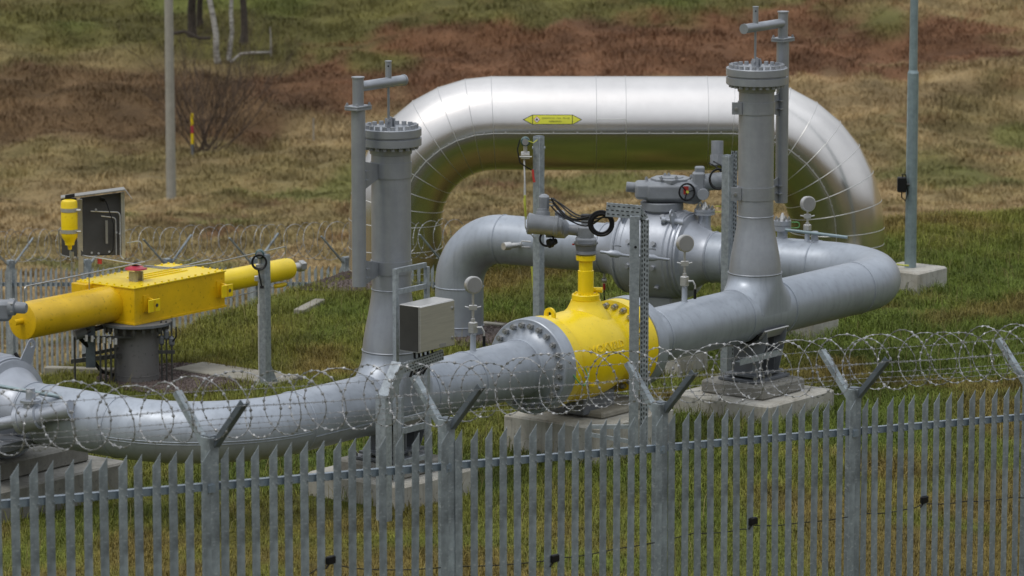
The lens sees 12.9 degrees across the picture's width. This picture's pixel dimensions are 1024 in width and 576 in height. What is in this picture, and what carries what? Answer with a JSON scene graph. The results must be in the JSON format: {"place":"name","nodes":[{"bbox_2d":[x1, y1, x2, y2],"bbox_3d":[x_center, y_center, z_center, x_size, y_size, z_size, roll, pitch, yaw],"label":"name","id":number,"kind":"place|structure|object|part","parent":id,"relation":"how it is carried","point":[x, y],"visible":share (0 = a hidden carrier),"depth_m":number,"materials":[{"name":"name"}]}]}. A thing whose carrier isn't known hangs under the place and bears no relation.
{"place":"outdoors","nodes":[
{"label":"outdoors","id":0,"kind":"place"},
{"bbox_2d":[0,0,1023,575],"bbox_3d":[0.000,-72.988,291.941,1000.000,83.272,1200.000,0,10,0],"label":"ground","id":1,"kind":"structure","parent":0,"point":[130,110],"depth_m":130.46,"materials":[{"name":"green plant"}]},
{"bbox_2d":[1,455,127,522],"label":"concrete block","id":2,"kind":"structure","parent":1,"relation":"on","point":[79,469],"depth_m":45.76,"materials":[{"name":"grey concrete"}]},
{"bbox_2d":[0,445,87,481],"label":"concrete plinth","id":3,"kind":"structure","parent":2,"relation":"on","point":[28,459],"depth_m":45.82,"materials":[{"name":"grey concrete"}]},
{"bbox_2d":[0,298,43,459],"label":"ball valve","id":4,"kind":"object","parent":3,"relation":"on","point":[16,370],"visible":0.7,"depth_m":45.51,"materials":[{"name":"paint"}]},
{"bbox_2d":[44,366,113,375],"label":"kerb","id":5,"kind":"structure","parent":1,"relation":"on","point":[48,369],"depth_m":54.29,"materials":[{"name":"concrete"}]},
{"bbox_2d":[71,324,132,384],"bbox_3d":[-4.854,0.765,53.555,0.767,0.780,0.346,0,10,0],"label":"manifold rack","id":6,"kind":"object","parent":1,"relation":"on","point":[89,342],"visible":0.91,"depth_m":53.48,"materials":[{"name":"metal"}]},
{"bbox_2d":[102,319,171,382],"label":"valve column","id":7,"kind":"structure","parent":1,"relation":"on","point":[138,360],"depth_m":53.57,"materials":[{"name":"metal"}]},
{"bbox_2d":[9,246,306,339],"bbox_3d":[-4.166,-0.064,54.334,1.105,0.768,5.179,8,12,40],"label":"hydraulic actuator","id":8,"kind":"object","parent":7,"relation":"on","point":[136,293],"visible":0.99,"depth_m":53.70,"materials":[{"name":"yellow paint"}]},
{"bbox_2d":[61,187,142,271],"bbox_3d":[-4.901,-0.690,54.208,0.988,1.024,0.400,-1,10,-8],"label":"control panel","id":9,"kind":"object","parent":8,"relation":"attached to","point":[101,222],"visible":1,"depth_m":54.27,"materials":[{"name":"silver metal"}]},
{"bbox_2d":[61,198,76,256],"bbox_3d":[-5.301,-0.729,54.263,0.198,0.692,0.136,0,10,0],"label":"side door","id":10,"kind":"structure","parent":9,"relation":"attached to","point":[65,251],"depth_m":54.25,"materials":[{"name":"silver metal"}]},
{"bbox_2d":[58,199,80,287],"bbox_3d":[-5.249,-0.522,53.926,0.208,1.063,0.246,-9,13,-42],"label":"gas bottle","id":11,"kind":"object","parent":9,"relation":"attached to","point":[69,210],"visible":1,"depth_m":53.83,"materials":[{"name":"yellow paint"}]},
{"bbox_2d":[164,0,175,199],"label":"utility pole","id":12,"kind":"object","parent":1,"relation":"on","point":[170,118],"visible":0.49,"depth_m":119.88,"materials":[{"name":"metal"}]},
{"bbox_2d":[96,362,254,392],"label":"gravel","id":13,"kind":"structure","parent":1,"relation":"on","point":[190,383],"depth_m":53.59,"materials":[{"name":"grey gravel"}]},
{"bbox_2d":[157,321,176,379],"bbox_3d":[-4.081,0.766,53.638,0.241,0.750,0.121,0,10,0],"label":"valve rack","id":14,"kind":"object","parent":13,"relation":"on","point":[166,336],"visible":0.97,"depth_m":53.62,"materials":[{"name":"metal"}]},
{"bbox_2d":[187,0,196,37],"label":"tree","id":15,"kind":"object","parent":1,"relation":"on","point":[192,9],"visible":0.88,"depth_m":137.03,"materials":[{"name":"brown plant"}]},
{"bbox_2d":[191,113,193,156],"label":"marker post","id":16,"kind":"object","parent":1,"relation":"on","point":[192,139],"visible":0.98,"depth_m":126.28,"materials":[{"name":"yellow paint"}]},
{"bbox_2d":[174,30,210,39],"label":"log","id":17,"kind":"object","parent":1,"relation":"on","point":[196,37],"visible":0.6,"depth_m":136.71,"materials":[{"name":"wood"}]},
{"bbox_2d":[196,0,202,28],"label":"tree","id":18,"kind":"object","parent":1,"relation":"on","point":[199,10],"visible":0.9,"depth_m":137.82,"materials":[{"name":"brown plant"}]},
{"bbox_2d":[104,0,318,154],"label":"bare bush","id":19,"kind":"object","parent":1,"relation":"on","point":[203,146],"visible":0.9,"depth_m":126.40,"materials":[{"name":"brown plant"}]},
{"bbox_2d":[207,0,220,64],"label":"tree","id":20,"kind":"object","parent":1,"relation":"on","point":[214,23],"visible":0.84,"depth_m":134.88,"materials":[{"name":"grey plant"}]},
{"bbox_2d":[0,232,439,375],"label":"palisade fence","id":21,"kind":"object","parent":1,"relation":"on","point":[10,283],"visible":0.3,"depth_m":68.95,"materials":[{"name":"metal"}]},
{"bbox_2d":[0,218,463,261],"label":"razor wire coil","id":22,"kind":"object","parent":21,"relation":"on","point":[219,242],"visible":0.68,"depth_m":64.85,"materials":[{"name":"metal"}]},
{"bbox_2d":[227,0,233,61],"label":"tree","id":23,"kind":"object","parent":1,"relation":"on","point":[231,22],"visible":0.79,"depth_m":135.37,"materials":[{"name":"grey plant"}]},
{"bbox_2d":[173,362,302,385],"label":"kerb","id":24,"kind":"structure","parent":1,"relation":"on","point":[210,369],"depth_m":54.20,"materials":[{"name":"concrete"}]},
{"bbox_2d":[239,0,247,45],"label":"tree","id":25,"kind":"object","parent":1,"relation":"on","point":[243,5],"visible":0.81,"depth_m":137.02,"materials":[{"name":"brown plant"}]},
{"bbox_2d":[231,27,271,61],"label":"fallen branch","id":26,"kind":"object","parent":1,"relation":"on","point":[256,52],"visible":0.72,"depth_m":135.74,"materials":[{"name":"grey wood"}]},
{"bbox_2d":[255,253,277,385],"bbox_3d":[-2.902,0.376,53.384,0.237,1.564,0.220,7,12,37],"label":"steel post","id":27,"kind":"object","parent":1,"relation":"on","point":[265,327],"visible":0.94,"depth_m":53.36,"materials":[{"name":"grey metal"}]},
{"bbox_2d":[251,249,266,385],"bbox_3d":[-2.964,0.357,53.264,0.191,1.610,0.309,0,10,0],"label":"pressure transmitter","id":28,"kind":"object","parent":27,"relation":"attached to","point":[259,255],"visible":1,"depth_m":53.21,"materials":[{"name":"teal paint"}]},
{"bbox_2d":[294,298,324,313],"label":"kerb","id":29,"kind":"structure","parent":1,"relation":"on","point":[303,307],"depth_m":58.63,"materials":[{"name":"concrete"}]},
{"bbox_2d":[294,271,422,290],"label":"gravel","id":30,"kind":"structure","parent":1,"relation":"on","point":[347,281],"depth_m":60.65,"materials":[{"name":"grey gravel"}]},
{"bbox_2d":[308,466,470,509],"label":"concrete block","id":31,"kind":"structure","parent":1,"relation":"on","point":[466,478],"depth_m":45.77,"materials":[{"name":"grey concrete"}]},
{"bbox_2d":[341,453,437,479],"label":"concrete plinth","id":32,"kind":"structure","parent":31,"relation":"on","point":[344,463],"depth_m":45.96,"materials":[{"name":"grey concrete"}]},
{"bbox_2d":[356,417,432,463],"bbox_3d":[-1.201,1.499,46.133,0.567,0.441,0.680,7,12,37],"label":"pipe support","id":33,"kind":"object","parent":32,"relation":"on","point":[410,438],"visible":0.3,"depth_m":46.07,"materials":[{"name":"grey paint"}]},
{"bbox_2d":[11,340,540,463],"bbox_3d":[-1.992,1.182,45.762,5.987,0.628,2.321,-5,11,-27],"label":"grey pipe","id":34,"kind":"object","parent":33,"relation":"on","point":[502,354],"visible":0.69,"depth_m":44.67,"materials":[{"name":"metal"}]},
{"bbox_2d":[0,384,74,453],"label":"bypass valve","id":35,"kind":"object","parent":34,"relation":"attached to","point":[47,413],"visible":0.84,"depth_m":44.70,"materials":[{"name":"paint"}]},
{"bbox_2d":[344,60,433,403],"bbox_3d":[-1.280,-0.540,45.724,0.620,3.510,1.062,7,12,37],"label":"vent riser","id":36,"kind":"object","parent":34,"relation":"attached to","point":[390,145],"visible":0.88,"depth_m":45.58,"materials":[{"name":"paint"}]},
{"bbox_2d":[464,276,485,351],"bbox_3d":[-0.388,0.282,47.021,0.217,0.827,0.119,-1,10,-8],"label":"pressure gauge","id":37,"kind":"object","parent":34,"relation":"on","point":[472,285],"visible":1,"depth_m":46.99,"materials":[{"name":"paint"}]},
{"bbox_2d":[392,262,429,481],"bbox_3d":[-1.011,0.930,45.638,0.044,2.347,0.544,7,12,37],"label":"cabinet frame","id":38,"kind":"object","parent":31,"relation":"on","point":[425,286],"visible":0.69,"depth_m":45.48,"materials":[{"name":"grey metal"}]},
{"bbox_2d":[400,297,453,376],"bbox_3d":[-0.841,0.502,45.202,0.276,0.742,0.562,7,12,37],"label":"steel cabinet","id":39,"kind":"object","parent":38,"relation":"attached to","point":[427,325],"visible":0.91,"depth_m":45.03,"materials":[{"name":"silver metal"}]},
{"bbox_3d":[-0.745,0.380,45.108,0.012,0.456,0.550,7,12,37],"label":"door","id":40,"kind":"part","parent":39,"relation":"part of","materials":[{"name":"silver metal"}]},
{"bbox_2d":[375,350,443,521],"bbox_3d":[-0.995,1.556,45.137,0.244,1.770,1.009,9,13,43],"label":"cable tray post","id":41,"kind":"object","parent":1,"relation":"on","point":[382,432],"visible":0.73,"depth_m":44.80,"materials":[{"name":"grey metal"}]},
{"bbox_2d":[3,263,946,521],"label":"tuft grass","id":42,"kind":"structure","parent":1,"relation":"on","point":[228,383],"depth_m":52.85,"materials":[{"name":"green plant"}]},
{"bbox_2d":[454,321,506,346],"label":"gravel","id":43,"kind":"structure","parent":1,"relation":"on","point":[491,331],"depth_m":56.62,"materials":[{"name":"grey gravel"}]},
{"bbox_2d":[484,321,505,326],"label":"kerb","id":44,"kind":"structure","parent":1,"relation":"on","point":[487,323],"depth_m":57.38,"materials":[{"name":"concrete"}]},
{"bbox_2d":[0,338,1023,575],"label":"palisade fence","id":45,"kind":"object","parent":1,"relation":"on","point":[450,465],"visible":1,"depth_m":36.56,"materials":[{"name":"metal"}]},
{"bbox_2d":[325,555,335,568],"bbox_3d":[-1.384,2.088,34.508,0.036,0.098,0.101,9,13,43],"label":"sensor clip","id":46,"kind":"object","parent":45,"relation":"attached to","point":[330,560],"visible":1,"depth_m":34.49,"materials":[{"name":"plastic"}]},
{"bbox_2d":[0,362,1020,436],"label":"barbed wire","id":47,"kind":"object","parent":45,"relation":"attached to","point":[600,393],"visible":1,"depth_m":35.24,"materials":[{"name":"metal"}]},
{"bbox_2d":[0,323,1023,455],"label":"razor wire coil","id":48,"kind":"object","parent":45,"relation":"attached to","point":[2,392],"visible":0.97,"depth_m":35.88,"materials":[{"name":"metal"}]},
{"bbox_2d":[0,352,1023,423],"bbox_3d":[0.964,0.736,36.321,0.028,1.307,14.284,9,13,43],"label":"barbed wire","id":49,"kind":"object","parent":45,"relation":"attached to","point":[481,389],"visible":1,"depth_m":34.99,"materials":[{"name":"metal"}]},
{"bbox_2d":[0,365,1023,441],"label":"barbed wire","id":50,"kind":"object","parent":45,"relation":"attached to","point":[691,391],"visible":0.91,"depth_m":35.92,"materials":[{"name":"metal"}]},
{"bbox_2d":[0,371,1023,447],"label":"barbed wire","id":51,"kind":"object","parent":45,"relation":"attached to","point":[250,428],"visible":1,"depth_m":35.49,"materials":[{"name":"metal"}]},
{"bbox_2d":[0,338,1023,405],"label":"barbed wire","id":52,"kind":"object","parent":45,"relation":"attached to","point":[859,349],"visible":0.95,"depth_m":36.13,"materials":[{"name":"metal"}]},
{"bbox_2d":[550,554,558,566],"bbox_3d":[0.338,2.185,36.349,0.036,0.098,0.101,9,13,43],"label":"sensor clip","id":53,"kind":"object","parent":45,"relation":"attached to","point":[554,558],"visible":1,"depth_m":36.33,"materials":[{"name":"plastic"}]},
{"bbox_2d":[309,497,1022,574],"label":"sensor cable","id":54,"kind":"object","parent":45,"relation":"attached to","point":[654,542],"visible":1,"depth_m":37.28,"materials":[{"name":"rubber"}]},
{"bbox_2d":[748,517,757,529],"bbox_3d":[2.022,1.976,38.098,0.036,0.098,0.101,9,13,43],"label":"sensor clip","id":55,"kind":"object","parent":45,"relation":"attached to","point":[753,520],"visible":1,"depth_m":38.08,"materials":[{"name":"plastic"}]},
{"bbox_2d":[920,495,928,507],"bbox_3d":[3.613,1.875,39.766,0.036,0.098,0.101,9,13,43],"label":"sensor clip","id":56,"kind":"object","parent":45,"relation":"attached to","point":[924,499],"visible":1,"depth_m":39.74,"materials":[{"name":"plastic"}]},
{"bbox_2d":[2,197,1023,575],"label":"lawn grass","id":57,"kind":"structure","parent":1,"relation":"on","point":[876,321],"depth_m":52.97,"materials":[{"name":"green plant"}]},
{"bbox_2d":[434,214,607,336],"bbox_3d":[0.122,0.024,56.382,2.410,1.863,0.628,5,11,28],"label":"grey pipe","id":58,"kind":"object","parent":1,"relation":"on","point":[473,248],"visible":0.66,"depth_m":56.31,"materials":[{"name":"metal"}]},
{"bbox_2d":[501,241,530,249],"bbox_3d":[0.136,-0.531,55.908,0.578,0.129,0.189,-3,10,-19],"label":"drain fitting","id":59,"kind":"object","parent":58,"relation":"attached to","point":[507,245],"visible":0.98,"depth_m":55.80,"materials":[{"name":"silver metal"}]},
{"bbox_2d":[533,135,543,315],"bbox_3d":[0.308,-0.228,52.386,0.220,3.086,0.220,7,12,37],"label":"steel post","id":60,"kind":"object","parent":1,"relation":"on","point":[538,247],"visible":0.55,"depth_m":52.30,"materials":[{"name":"grey metal"}]},
{"bbox_2d":[517,136,544,237],"bbox_3d":[0.218,-1.159,52.203,0.215,1.177,0.420,9,13,44],"label":"pressure transmitter","id":61,"kind":"object","parent":60,"relation":"attached to","point":[525,143],"visible":0.97,"depth_m":52.06,"materials":[{"name":"grey paint"}]},
{"bbox_2d":[504,407,672,464],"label":"concrete block","id":62,"kind":"structure","parent":1,"relation":"on","point":[513,423],"depth_m":48.38,"materials":[{"name":"grey concrete"}]},
{"bbox_2d":[550,393,654,418],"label":"concrete plinth","id":63,"kind":"structure","parent":62,"relation":"on","point":[609,411],"depth_m":48.59,"materials":[{"name":"grey concrete"}]},
{"bbox_2d":[492,194,668,415],"bbox_3d":[0.709,0.171,48.524,1.141,2.313,2.213,7,12,35],"label":"yellow valve","id":64,"kind":"object","parent":63,"relation":"on","point":[587,319],"visible":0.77,"depth_m":48.31,"materials":[{"name":"paint"}]},
{"bbox_2d":[551,198,613,236],"bbox_3d":[0.661,-0.759,47.887,0.256,0.284,1.409,-5,11,-28],"label":"cable bundle","id":65,"kind":"object","parent":64,"relation":"attached to","point":[592,217],"visible":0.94,"depth_m":47.53,"materials":[{"name":"rubber"}]},
{"bbox_2d":[602,274,606,300],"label":"earthing point","id":66,"kind":"structure","parent":64,"relation":"attached to","point":[604,280],"depth_m":55.77,"materials":[{"name":"silver metal"}]},
{"bbox_2d":[348,76,884,275],"bbox_3d":[1.417,-1.145,61.479,7.278,3.480,1.291,0,10,0],"label":"silver loop","id":67,"kind":"object","parent":1,"relation":"on","point":[470,126],"visible":0.63,"depth_m":60.81,"materials":[{"name":"silver metal"}]},
{"bbox_2d":[523,115,581,124],"bbox_3d":[0.541,-2.253,60.660,0.796,0.130,0.030,0,10,0],"label":"warning sign","id":68,"kind":"object","parent":67,"relation":"attached to","point":[552,119],"visible":1,"depth_m":60.66,"materials":[{"name":"yellow plastic"}]},
{"bbox_2d":[592,202,648,445],"bbox_3d":[1.101,0.385,46.907,0.626,2.570,0.095,0,10,0],"label":"cable tray post","id":69,"kind":"object","parent":1,"relation":"on","point":[637,215],"visible":0.81,"depth_m":46.84,"materials":[{"name":"metal"}]},
{"bbox_2d":[595,141,722,306],"bbox_3d":[1.838,-0.466,55.288,1.665,2.632,1.451,0,10,0],"label":"ball valve","id":70,"kind":"object","parent":1,"relation":"on","point":[664,197],"visible":0.77,"depth_m":55.02,"materials":[{"name":"paint"}]},
{"bbox_2d":[694,202,721,230],"bbox_3d":[2.372,-0.872,55.136,0.321,0.364,0.249,-6,11,-31],"label":"flanged branch","id":71,"kind":"object","parent":70,"relation":"attached to","point":[704,212],"visible":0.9,"depth_m":55.06,"materials":[{"name":"paint"}]},
{"bbox_2d":[663,352,707,375],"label":"concrete block","id":72,"kind":"structure","parent":1,"relation":"on","point":[697,365],"depth_m":53.89,"materials":[{"name":"grey concrete"}]},
{"bbox_2d":[720,151,737,372],"bbox_3d":[2.538,-0.251,53.506,0.220,2.759,0.220,7,12,37],"label":"steel post","id":73,"kind":"object","parent":1,"relation":"on","point":[729,206],"visible":0.42,"depth_m":53.39,"materials":[{"name":"metal"}]},
{"bbox_2d":[674,385,833,424],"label":"concrete block","id":74,"kind":"structure","parent":1,"relation":"on","point":[783,402],"depth_m":50.90,"materials":[{"name":"grey concrete"}]},
{"bbox_2d":[702,375,803,399],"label":"concrete plinth","id":75,"kind":"structure","parent":74,"relation":"on","point":[764,395],"depth_m":51.02,"materials":[{"name":"grey concrete"}]},
{"bbox_2d":[718,325,789,383],"bbox_3d":[2.759,0.720,51.243,0.567,0.597,0.680,7,12,37],"label":"pipe support","id":76,"kind":"object","parent":75,"relation":"on","point":[772,336],"visible":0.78,"depth_m":51.14,"materials":[{"name":"grey paint"}]},
{"bbox_2d":[735,349,782,365],"bbox_3d":[2.767,0.770,50.798,0.074,0.070,0.840,7,12,37],"label":"angle bar","id":77,"kind":"object","parent":76,"relation":"attached to","point":[743,361],"visible":0.71,"depth_m":50.74,"materials":[{"name":"grey metal"}]},
{"bbox_2d":[654,232,900,360],"bbox_3d":[2.970,0.128,52.031,2.553,0.628,6.276,2,10,13],"label":"grey pipe","id":78,"kind":"object","parent":76,"relation":"on","point":[825,281],"visible":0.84,"depth_m":51.84,"materials":[{"name":"metal"}]},
{"bbox_2d":[676,235,695,301],"bbox_3d":[1.918,-0.201,49.996,0.222,0.793,0.121,-2,10,-9],"label":"pressure gauge","id":79,"kind":"object","parent":78,"relation":"on","point":[684,243],"visible":1,"depth_m":49.96,"materials":[{"name":"paint"}]},
{"bbox_2d":[724,6,794,316],"bbox_3d":[2.800,-1.426,50.977,0.690,3.516,1.062,7,12,37],"label":"vent riser","id":80,"kind":"object","parent":78,"relation":"attached to","point":[754,272],"visible":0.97,"depth_m":50.81,"materials":[{"name":"paint"}]},
{"bbox_2d":[774,213,799,238],"bbox_3d":[3.288,-0.727,54.524,0.290,0.351,0.210,5,11,28],"label":"flanged branch","id":81,"kind":"object","parent":78,"relation":"attached to","point":[782,222],"visible":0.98,"depth_m":54.48,"materials":[{"name":"paint"}]},
{"bbox_2d":[800,196,815,240],"bbox_3d":[3.544,-0.820,54.346,0.187,0.574,0.108,-3,10,-20],"label":"pressure gauge","id":82,"kind":"object","parent":78,"relation":"attached to","point":[808,204],"visible":1,"depth_m":54.30,"materials":[{"name":"paint"}]},
{"bbox_2d":[785,228,847,242],"bbox_3d":[3.646,-0.624,54.328,0.750,0.192,0.200,1,10,4],"label":"handle valve","id":83,"kind":"object","parent":78,"relation":"attached to","point":[814,235],"visible":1,"depth_m":54.25,"materials":[{"name":"paint"}]},
{"bbox_2d":[786,319,838,340],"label":"concrete block","id":84,"kind":"structure","parent":1,"relation":"on","point":[816,329],"depth_m":56.34,"materials":[{"name":"grey concrete"}]},
{"bbox_2d":[896,262,946,295],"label":"concrete block","id":85,"kind":"structure","parent":1,"relation":"on","point":[926,274],"depth_m":59.89,"materials":[{"name":"grey concrete"}]},
{"bbox_2d":[897,0,918,267],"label":"lamp pole","id":86,"kind":"object","parent":85,"relation":"on","point":[911,167],"visible":0.89,"depth_m":59.84,"materials":[{"name":"metal"}]},
{"bbox_2d":[897,174,909,201],"bbox_3d":[5.170,-1.326,59.894,0.160,0.374,0.100,0,10,0],"label":"beam detector","id":87,"kind":"object","parent":86,"relation":"attached to","point":[902,184],"visible":1,"depth_m":59.85,"materials":[{"name":"plastic"}]}
]}

